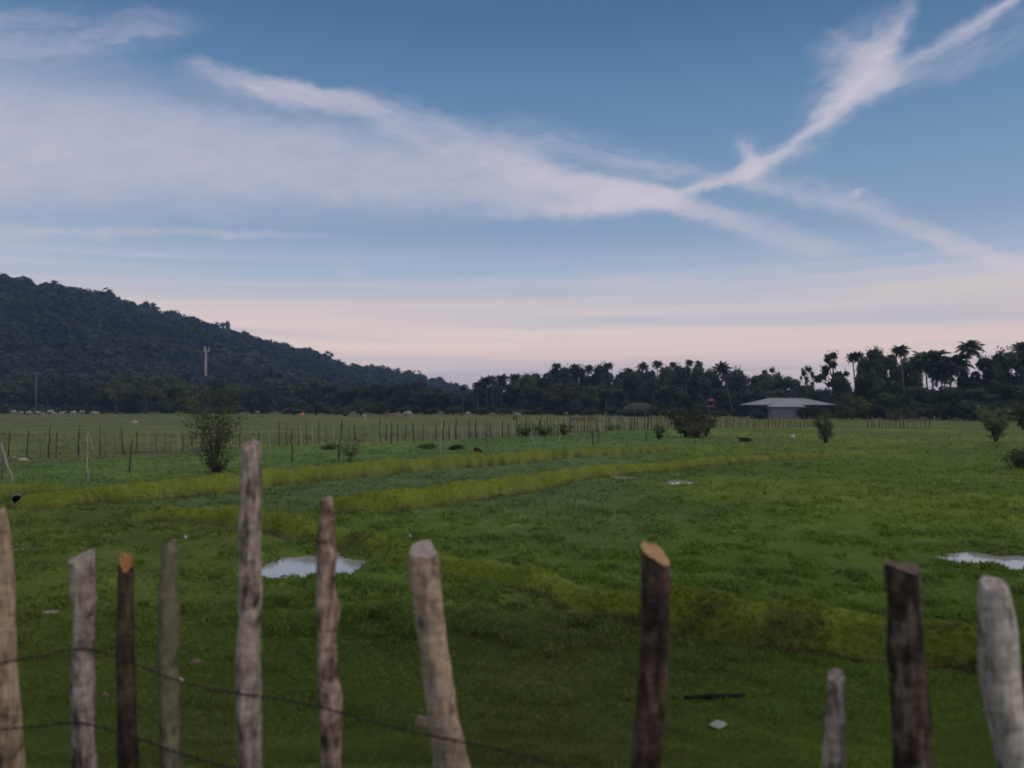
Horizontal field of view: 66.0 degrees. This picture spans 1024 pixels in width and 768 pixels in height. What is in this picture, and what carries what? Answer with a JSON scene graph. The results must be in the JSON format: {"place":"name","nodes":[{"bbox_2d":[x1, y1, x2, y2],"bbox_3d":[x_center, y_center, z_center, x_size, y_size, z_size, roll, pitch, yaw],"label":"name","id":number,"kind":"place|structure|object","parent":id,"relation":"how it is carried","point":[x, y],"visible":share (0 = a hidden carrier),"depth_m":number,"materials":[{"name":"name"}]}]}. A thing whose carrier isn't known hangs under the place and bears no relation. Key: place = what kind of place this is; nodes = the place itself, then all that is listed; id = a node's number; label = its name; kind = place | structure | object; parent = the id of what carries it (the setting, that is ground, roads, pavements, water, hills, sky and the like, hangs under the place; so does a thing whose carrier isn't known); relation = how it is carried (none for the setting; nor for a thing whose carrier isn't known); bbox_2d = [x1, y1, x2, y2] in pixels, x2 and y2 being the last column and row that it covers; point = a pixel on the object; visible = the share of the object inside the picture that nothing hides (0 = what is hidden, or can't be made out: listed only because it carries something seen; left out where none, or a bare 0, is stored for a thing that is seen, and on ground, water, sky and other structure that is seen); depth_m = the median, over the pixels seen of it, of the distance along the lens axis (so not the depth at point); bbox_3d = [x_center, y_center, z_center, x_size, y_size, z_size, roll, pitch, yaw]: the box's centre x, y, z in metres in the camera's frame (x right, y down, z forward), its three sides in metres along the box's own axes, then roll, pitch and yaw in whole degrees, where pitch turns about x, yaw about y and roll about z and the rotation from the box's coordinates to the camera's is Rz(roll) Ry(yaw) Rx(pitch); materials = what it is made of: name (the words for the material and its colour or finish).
{"place":"outdoors","nodes":[
{"label":"outdoors","id":0,"kind":"place"},
{"bbox_2d":[4,299,453,411],"bbox_3d":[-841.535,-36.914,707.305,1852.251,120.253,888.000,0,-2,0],"label":"hill","id":1,"kind":"structure","parent":0,"point":[83,339],"depth_m":461.94,"materials":[{"name":"green plant"}]},
{"bbox_2d":[0,272,474,408],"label":"hillside forest","id":2,"kind":"object","parent":1,"relation":"on","point":[21,349],"visible":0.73,"depth_m":474.38,"materials":[{"name":"green plant"}]},
{"bbox_2d":[0,410,1023,767],"bbox_3d":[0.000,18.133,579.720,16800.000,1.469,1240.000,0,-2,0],"label":"field","id":3,"kind":"structure","parent":0,"point":[516,484],"depth_m":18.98,"materials":[{"name":"green plant"}]},
{"bbox_2d":[0,508,25,767],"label":"fence post","id":4,"kind":"object","parent":3,"relation":"on","point":[12,752],"visible":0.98,"depth_m":4.18,"materials":[{"name":"beige wood"}]},
{"bbox_2d":[3,370,45,412],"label":"broadleaf tree","id":5,"kind":"object","parent":3,"relation":"on","point":[29,379],"visible":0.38,"depth_m":275.98,"materials":[{"name":"green plant"}]},
{"bbox_2d":[38,372,80,412],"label":"broadleaf tree","id":6,"kind":"object","parent":3,"relation":"on","point":[60,382],"visible":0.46,"depth_m":276.41,"materials":[{"name":"green plant"}]},
{"bbox_2d":[68,548,96,767],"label":"fence post","id":7,"kind":"object","parent":3,"relation":"on","point":[83,595],"visible":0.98,"depth_m":4.09,"materials":[{"name":"grey wood"}]},
{"bbox_2d":[90,369,118,412],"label":"broadleaf tree","id":8,"kind":"object","parent":3,"relation":"on","point":[104,377],"visible":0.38,"depth_m":283.91,"materials":[{"name":"green plant"}]},
{"bbox_2d":[92,380,137,413],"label":"broadleaf tree","id":9,"kind":"object","parent":3,"relation":"on","point":[108,391],"visible":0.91,"depth_m":237.48,"materials":[{"name":"green plant"}]},
{"bbox_2d":[115,552,138,767],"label":"fence post","id":10,"kind":"object","parent":3,"relation":"on","point":[127,752],"visible":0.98,"depth_m":4.06,"materials":[{"name":"brown wood"}]},
{"bbox_2d":[111,372,146,412],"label":"broadleaf tree","id":11,"kind":"object","parent":3,"relation":"on","point":[134,406],"visible":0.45,"depth_m":275.77,"materials":[{"name":"green plant"}]},
{"bbox_2d":[121,385,167,413],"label":"broadleaf tree","id":12,"kind":"object","parent":3,"relation":"on","point":[148,393],"visible":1,"depth_m":238.08,"materials":[{"name":"green plant"}]},
{"bbox_2d":[139,373,187,412],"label":"broadleaf tree","id":13,"kind":"object","parent":3,"relation":"on","point":[166,384],"visible":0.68,"depth_m":259.99,"materials":[{"name":"green plant"}]},
{"bbox_2d":[157,539,182,767],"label":"fence post","id":14,"kind":"object","parent":3,"relation":"on","point":[168,690],"visible":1,"depth_m":4.02,"materials":[{"name":"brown wood"}]},
{"bbox_2d":[0,722,230,767],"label":"barbed wire","id":15,"kind":"object","parent":14,"relation":"attached to","point":[131,736],"visible":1,"depth_m":4.01,"materials":[{"name":"black metal"}]},
{"bbox_2d":[175,383,216,413],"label":"broadleaf tree","id":16,"kind":"object","parent":3,"relation":"on","point":[202,390],"visible":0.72,"depth_m":256.58,"materials":[{"name":"green plant"}]},
{"bbox_2d":[161,378,262,471],"bbox_3d":[-11.017,1.602,29.827,3.084,3.723,4.004,-1,-2,19],"label":"leafy sapling","id":17,"kind":"object","parent":3,"relation":"on","point":[218,445],"visible":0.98,"depth_m":29.39,"materials":[{"name":"green plant"}]},
{"bbox_2d":[199,452,235,472],"bbox_3d":[-11.028,2.970,29.332,1.326,0.926,1.390,-2,-2,45],"label":"shrub","id":18,"kind":"object","parent":3,"relation":"on","point":[217,468],"visible":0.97,"depth_m":29.25,"materials":[{"name":"green plant"}]},
{"bbox_2d":[204,377,235,412],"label":"broadleaf tree","id":19,"kind":"object","parent":3,"relation":"on","point":[214,383],"visible":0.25,"depth_m":272.93,"materials":[{"name":"green plant"}]},
{"bbox_2d":[213,384,247,407],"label":"broadleaf tree","id":20,"kind":"object","parent":3,"relation":"on","point":[219,395],"visible":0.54,"depth_m":259.59,"materials":[{"name":"green plant"}]},
{"bbox_2d":[235,438,262,767],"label":"fence post","id":21,"kind":"object","parent":3,"relation":"on","point":[248,680],"visible":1,"depth_m":3.93,"materials":[{"name":"grey wood"}]},
{"bbox_2d":[0,647,568,767],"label":"barbed wire","id":22,"kind":"object","parent":21,"relation":"attached to","point":[403,729],"visible":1,"depth_m":3.84,"materials":[{"name":"black metal"}]},
{"bbox_2d":[239,386,275,413],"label":"broadleaf tree","id":23,"kind":"object","parent":3,"relation":"on","point":[265,396],"visible":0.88,"depth_m":255.98,"materials":[{"name":"green plant"}]},
{"bbox_2d":[274,380,315,412],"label":"broadleaf tree","id":24,"kind":"object","parent":3,"relation":"on","point":[301,398],"visible":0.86,"depth_m":271.06,"materials":[{"name":"green plant"}]},
{"bbox_2d":[262,553,365,577],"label":"puddle","id":25,"kind":"object","parent":3,"relation":"on","point":[303,566],"visible":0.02,"depth_m":12.56,"materials":[{"name":"grey liquid"}]},
{"bbox_2d":[301,377,330,412],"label":"broadleaf tree","id":26,"kind":"object","parent":3,"relation":"on","point":[316,385],"visible":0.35,"depth_m":282.06,"materials":[{"name":"green plant"}]},
{"bbox_2d":[316,496,344,767],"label":"fence post","id":27,"kind":"object","parent":3,"relation":"on","point":[329,690],"visible":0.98,"depth_m":3.87,"materials":[{"name":"brown wood"}]},
{"bbox_2d":[318,381,358,413],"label":"broadleaf tree","id":28,"kind":"object","parent":3,"relation":"on","point":[333,395],"visible":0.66,"depth_m":268.09,"materials":[{"name":"green plant"}]},
{"bbox_2d":[344,398,375,414],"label":"broadleaf tree","id":29,"kind":"object","parent":3,"relation":"on","point":[362,408],"visible":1,"depth_m":213.53,"materials":[{"name":"green plant"}]},
{"bbox_2d":[362,382,411,413],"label":"broadleaf tree","id":30,"kind":"object","parent":3,"relation":"on","point":[383,393],"visible":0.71,"depth_m":250.49,"materials":[{"name":"green plant"}]},
{"bbox_2d":[397,379,429,412],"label":"broadleaf tree","id":31,"kind":"object","parent":3,"relation":"on","point":[415,386],"visible":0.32,"depth_m":265.50,"materials":[{"name":"green plant"}]},
{"bbox_2d":[409,387,447,413],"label":"broadleaf tree","id":32,"kind":"object","parent":3,"relation":"on","point":[435,396],"visible":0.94,"depth_m":254.15,"materials":[{"name":"green plant"}]},
{"bbox_2d":[408,540,470,767],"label":"fence post","id":33,"kind":"object","parent":3,"relation":"on","point":[427,598],"visible":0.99,"depth_m":3.74,"materials":[{"name":"grey wood"}]},
{"bbox_2d":[451,392,475,412],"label":"broadleaf tree","id":34,"kind":"object","parent":3,"relation":"on","point":[469,405],"visible":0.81,"depth_m":253.79,"materials":[{"name":"green plant"}]},
{"bbox_2d":[471,385,503,413],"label":"broadleaf tree","id":35,"kind":"object","parent":3,"relation":"on","point":[482,398],"visible":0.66,"depth_m":230.26,"materials":[{"name":"green plant"}]},
{"bbox_2d":[495,383,517,413],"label":"broadleaf tree","id":36,"kind":"object","parent":3,"relation":"on","point":[507,400],"visible":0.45,"depth_m":238.13,"materials":[{"name":"green plant"}]},
{"bbox_2d":[508,372,538,410],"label":"broadleaf tree","id":37,"kind":"object","parent":3,"relation":"on","point":[527,380],"visible":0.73,"depth_m":233.91,"materials":[{"name":"green plant"}]},
{"bbox_2d":[518,386,548,414],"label":"broadleaf tree","id":38,"kind":"object","parent":3,"relation":"on","point":[530,395],"visible":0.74,"depth_m":217.14,"materials":[{"name":"green plant"}]},
{"bbox_2d":[531,371,561,413],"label":"broadleaf tree","id":39,"kind":"object","parent":3,"relation":"on","point":[544,383],"visible":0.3,"depth_m":241.50,"materials":[{"name":"green plant"}]},
{"bbox_2d":[540,381,577,414],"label":"broadleaf tree","id":40,"kind":"object","parent":3,"relation":"on","point":[558,403],"visible":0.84,"depth_m":211.78,"materials":[{"name":"green plant"}]},
{"bbox_2d":[549,364,578,408],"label":"broadleaf tree","id":41,"kind":"object","parent":3,"relation":"on","point":[560,376],"visible":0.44,"depth_m":247.78,"materials":[{"name":"green plant"}]},
{"bbox_2d":[567,363,592,413],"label":"broadleaf tree","id":42,"kind":"object","parent":3,"relation":"on","point":[583,380],"visible":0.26,"depth_m":248.73,"materials":[{"name":"green plant"}]},
{"bbox_2d":[569,384,602,414],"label":"broadleaf tree","id":43,"kind":"object","parent":3,"relation":"on","point":[588,394],"visible":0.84,"depth_m":209.43,"materials":[{"name":"green plant"}]},
{"bbox_2d":[590,361,611,413],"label":"broadleaf tree","id":44,"kind":"object","parent":3,"relation":"on","point":[599,370],"visible":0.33,"depth_m":253.28,"materials":[{"name":"green plant"}]},
{"bbox_2d":[600,369,631,413],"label":"broadleaf tree","id":45,"kind":"object","parent":3,"relation":"on","point":[618,380],"visible":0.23,"depth_m":244.09,"materials":[{"name":"green plant"}]},
{"bbox_2d":[605,388,630,414],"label":"broadleaf tree","id":46,"kind":"object","parent":3,"relation":"on","point":[617,396],"visible":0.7,"depth_m":212.56,"materials":[{"name":"green plant"}]},
{"bbox_2d":[623,368,642,400],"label":"broadleaf tree","id":47,"kind":"object","parent":3,"relation":"on","point":[631,377],"visible":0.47,"depth_m":247.27,"materials":[{"name":"green plant"}]},
{"bbox_2d":[630,384,655,405],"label":"broadleaf tree","id":48,"kind":"object","parent":3,"relation":"on","point":[642,396],"visible":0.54,"depth_m":213.51,"materials":[{"name":"green plant"}]},
{"bbox_2d":[631,367,656,405],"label":"broadleaf tree","id":49,"kind":"object","parent":3,"relation":"on","point":[646,375],"visible":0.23,"depth_m":246.97,"materials":[{"name":"green plant"}]},
{"bbox_2d":[631,541,669,767],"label":"fence post","id":50,"kind":"object","parent":3,"relation":"on","point":[649,726],"visible":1,"depth_m":3.53,"materials":[{"name":"brown wood"}]},
{"bbox_2d":[650,365,679,410],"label":"broadleaf tree","id":51,"kind":"object","parent":3,"relation":"on","point":[666,376],"visible":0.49,"depth_m":239.62,"materials":[{"name":"green plant"}]},
{"bbox_2d":[672,361,691,408],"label":"broadleaf tree","id":52,"kind":"object","parent":3,"relation":"on","point":[682,369],"visible":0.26,"depth_m":243.64,"materials":[{"name":"green plant"}]},
{"bbox_2d":[662,406,710,436],"bbox_3d":[13.573,2.938,60.547,3.683,2.587,3.443,0,-2,0],"label":"bush","id":53,"kind":"object","parent":3,"relation":"on","point":[689,417],"visible":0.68,"depth_m":60.66,"materials":[{"name":"green plant"}]},
{"bbox_2d":[679,419,715,437],"bbox_3d":[13.843,3.413,58.882,2.725,1.552,2.347,-1,-2,22],"label":"bush","id":54,"kind":"object","parent":3,"relation":"on","point":[696,432],"visible":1,"depth_m":58.81,"materials":[{"name":"green plant"}]},
{"bbox_2d":[683,380,711,415],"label":"coconut palm","id":55,"kind":"object","parent":3,"relation":"on","point":[694,386],"visible":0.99,"depth_m":189.35,"materials":[{"name":"green plant"}]},
{"bbox_2d":[695,368,722,413],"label":"broadleaf tree","id":56,"kind":"object","parent":3,"relation":"on","point":[708,380],"visible":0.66,"depth_m":233.56,"materials":[{"name":"green plant"}]},
{"bbox_2d":[683,693,745,698],"bbox_3d":[1.739,2.671,6.739,0.534,0.063,0.096,0,-2,-6],"label":"charred branch","id":57,"kind":"object","parent":3,"relation":"on","point":[713,695],"visible":0.98,"depth_m":6.74,"materials":[{"name":"brown wood"}]},
{"bbox_2d":[706,388,733,415],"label":"broadleaf tree","id":58,"kind":"object","parent":3,"relation":"on","point":[720,397],"visible":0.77,"depth_m":194.37,"materials":[{"name":"green plant"}]},
{"bbox_2d":[711,360,732,415],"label":"coconut palm","id":59,"kind":"object","parent":3,"relation":"on","point":[721,368],"visible":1,"depth_m":189.67,"materials":[{"name":"green plant"}]},
{"bbox_2d":[718,366,746,414],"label":"broadleaf tree","id":60,"kind":"object","parent":3,"relation":"on","point":[734,377],"visible":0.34,"depth_m":230.53,"materials":[{"name":"green plant"}]},
{"bbox_2d":[733,371,761,407],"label":"broadleaf tree","id":61,"kind":"object","parent":3,"relation":"on","point":[752,381],"visible":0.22,"depth_m":227.07,"materials":[{"name":"green plant"}]},
{"bbox_2d":[733,386,766,414],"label":"broadleaf tree","id":62,"kind":"object","parent":3,"relation":"on","point":[756,393],"visible":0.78,"depth_m":196.46,"materials":[{"name":"green plant"}]},
{"bbox_2d":[755,371,786,393],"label":"broadleaf tree","id":63,"kind":"object","parent":3,"relation":"on","point":[768,382],"visible":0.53,"depth_m":222.12,"materials":[{"name":"green plant"}]},
{"bbox_2d":[740,398,834,418],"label":"house","id":64,"kind":"structure","parent":3,"relation":"on","point":[783,408],"depth_m":149.68,"materials":[{"name":"grey metal"}]},
{"bbox_2d":[776,375,800,395],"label":"broadleaf tree","id":65,"kind":"object","parent":3,"relation":"on","point":[788,382],"visible":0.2,"depth_m":220.58,"materials":[{"name":"green plant"}]},
{"bbox_2d":[800,365,814,393],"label":"branching tree","id":66,"kind":"object","parent":3,"relation":"on","point":[803,374],"visible":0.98,"depth_m":204.85,"materials":[{"name":"green plant"}]},
{"bbox_2d":[811,411,834,442],"bbox_3d":[20.713,2.909,52.468,1.630,2.326,1.974,0,-2,0],"label":"sapling","id":67,"kind":"object","parent":3,"relation":"on","point":[825,428],"visible":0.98,"depth_m":52.47,"materials":[{"name":"green plant"}]},
{"bbox_2d":[811,350,850,403],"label":"branching tree","id":68,"kind":"object","parent":3,"relation":"on","point":[820,377],"visible":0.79,"depth_m":174.54,"materials":[{"name":"green plant"}]},
{"bbox_2d":[822,668,845,767],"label":"fence post","id":69,"kind":"object","parent":3,"relation":"on","point":[833,754],"visible":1,"depth_m":3.46,"materials":[{"name":"grey wood"}]},
{"bbox_2d":[831,372,856,417],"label":"broadleaf tree","id":70,"kind":"object","parent":3,"relation":"on","point":[841,386],"visible":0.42,"depth_m":164.73,"materials":[{"name":"green plant"}]},
{"bbox_2d":[833,393,873,419],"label":"bush","id":71,"kind":"object","parent":3,"relation":"on","point":[850,402],"visible":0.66,"depth_m":139.34,"materials":[{"name":"green plant"}]},
{"bbox_2d":[852,367,879,418],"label":"broadleaf tree","id":72,"kind":"object","parent":3,"relation":"on","point":[863,382],"visible":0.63,"depth_m":149.52,"materials":[{"name":"green plant"}]},
{"bbox_2d":[854,345,890,394],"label":"broadleaf tree","id":73,"kind":"object","parent":3,"relation":"on","point":[875,357],"visible":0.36,"depth_m":166.79,"materials":[{"name":"green plant"}]},
{"bbox_2d":[868,403,898,419],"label":"bush","id":74,"kind":"object","parent":3,"relation":"on","point":[878,411],"visible":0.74,"depth_m":133.57,"materials":[{"name":"green plant"}]},
{"bbox_2d":[868,375,902,418],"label":"broadleaf tree","id":75,"kind":"object","parent":3,"relation":"on","point":[882,397],"visible":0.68,"depth_m":145.40,"materials":[{"name":"green plant"}]},
{"bbox_2d":[883,350,908,396],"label":"broadleaf tree","id":76,"kind":"object","parent":3,"relation":"on","point":[890,361],"visible":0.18,"depth_m":169.84,"materials":[{"name":"green plant"}]},
{"bbox_2d":[890,344,911,418],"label":"coconut palm","id":77,"kind":"object","parent":3,"relation":"on","point":[901,352],"visible":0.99,"depth_m":149.90,"materials":[{"name":"green plant"}]},
{"bbox_2d":[884,560,934,767],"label":"fence post","id":78,"kind":"object","parent":3,"relation":"on","point":[912,728],"visible":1,"depth_m":3.28,"materials":[{"name":"brown wood"}]},
{"bbox_2d":[897,352,923,412],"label":"broadleaf tree","id":79,"kind":"object","parent":3,"relation":"on","point":[913,378],"visible":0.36,"depth_m":168.68,"materials":[{"name":"green plant"}]},
{"bbox_2d":[894,399,934,420],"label":"bush","id":80,"kind":"object","parent":3,"relation":"on","point":[926,411],"visible":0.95,"depth_m":128.59,"materials":[{"name":"green plant"}]},
{"bbox_2d":[898,384,939,418],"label":"broadleaf tree","id":81,"kind":"object","parent":3,"relation":"on","point":[911,393],"visible":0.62,"depth_m":149.26,"materials":[{"name":"green plant"}]},
{"bbox_2d":[906,350,932,418],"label":"coconut palm","id":82,"kind":"object","parent":3,"relation":"on","point":[912,365],"visible":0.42,"depth_m":155.00,"materials":[{"name":"green plant"}]},
{"bbox_2d":[915,350,952,418],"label":"coconut palm","id":83,"kind":"object","parent":3,"relation":"on","point":[926,359],"visible":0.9,"depth_m":151.32,"materials":[{"name":"green plant"}]},
{"bbox_2d":[921,382,962,419],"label":"broadleaf tree","id":84,"kind":"object","parent":3,"relation":"on","point":[949,395],"visible":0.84,"depth_m":145.11,"materials":[{"name":"green plant"}]},
{"bbox_2d":[924,362,962,418],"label":"coconut palm","id":85,"kind":"object","parent":3,"relation":"on","point":[945,376],"visible":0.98,"depth_m":148.98,"materials":[{"name":"green plant"}]},
{"bbox_2d":[930,401,957,420],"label":"bush","id":86,"kind":"object","parent":3,"relation":"on","point":[943,410],"visible":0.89,"depth_m":128.80,"materials":[{"name":"green plant"}]},
{"bbox_2d":[945,354,974,418],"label":"coconut palm","id":87,"kind":"object","parent":3,"relation":"on","point":[958,359],"visible":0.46,"depth_m":152.86,"materials":[{"name":"green plant"}]},
{"bbox_2d":[950,340,984,418],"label":"coconut palm","id":88,"kind":"object","parent":3,"relation":"on","point":[964,348],"visible":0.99,"depth_m":151.63,"materials":[{"name":"green plant"}]},
{"bbox_2d":[954,399,990,420],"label":"bush","id":89,"kind":"object","parent":3,"relation":"on","point":[964,407],"visible":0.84,"depth_m":127.55,"materials":[{"name":"green plant"}]},
{"bbox_2d":[955,368,991,418],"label":"broadleaf tree","id":90,"kind":"object","parent":3,"relation":"on","point":[967,382],"visible":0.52,"depth_m":149.08,"materials":[{"name":"green plant"}]},
{"bbox_2d":[935,552,1023,569],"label":"puddle","id":91,"kind":"object","parent":3,"relation":"on","point":[1015,562],"visible":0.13,"depth_m":13.22,"materials":[{"name":"grey liquid"}]},
{"bbox_2d":[958,385,1004,419],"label":"broadleaf tree","id":92,"kind":"object","parent":3,"relation":"on","point":[982,395],"visible":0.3,"depth_m":138.52,"materials":[{"name":"green plant"}]},
{"bbox_2d":[975,346,1012,393],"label":"broadleaf tree","id":93,"kind":"object","parent":3,"relation":"on","point":[983,365],"visible":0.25,"depth_m":153.31,"materials":[{"name":"green plant"}]},
{"bbox_2d":[972,404,1019,441],"bbox_3d":[33.540,2.813,54.953,3.085,2.790,2.752,0,-2,0],"label":"bush","id":94,"kind":"object","parent":3,"relation":"on","point":[995,425],"visible":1,"depth_m":54.57,"materials":[{"name":"green plant"}]},
{"bbox_2d":[977,575,1023,767],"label":"fence post","id":95,"kind":"object","parent":3,"relation":"on","point":[999,672],"visible":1,"depth_m":3.19,"materials":[{"name":"grey wood"}]},
{"bbox_2d":[988,347,1023,398],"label":"broadleaf tree","id":96,"kind":"object","parent":3,"relation":"on","point":[1012,360],"visible":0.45,"depth_m":149.69,"materials":[{"name":"green plant"}]},
{"bbox_2d":[996,382,1023,420],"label":"broadleaf tree","id":97,"kind":"object","parent":3,"relation":"on","point":[1011,393],"visible":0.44,"depth_m":137.56,"materials":[{"name":"green plant"}]},
{"bbox_2d":[997,446,1023,468],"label":"bush","id":98,"kind":"object","parent":3,"relation":"on","point":[1017,458],"visible":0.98,"depth_m":31.35,"materials":[{"name":"green plant"}]},
{"bbox_2d":[0,0,1023,395],"label":"sky","id":99,"kind":"structure","parent":0,"point":[460,192],"materials":[{"name":"blue"}]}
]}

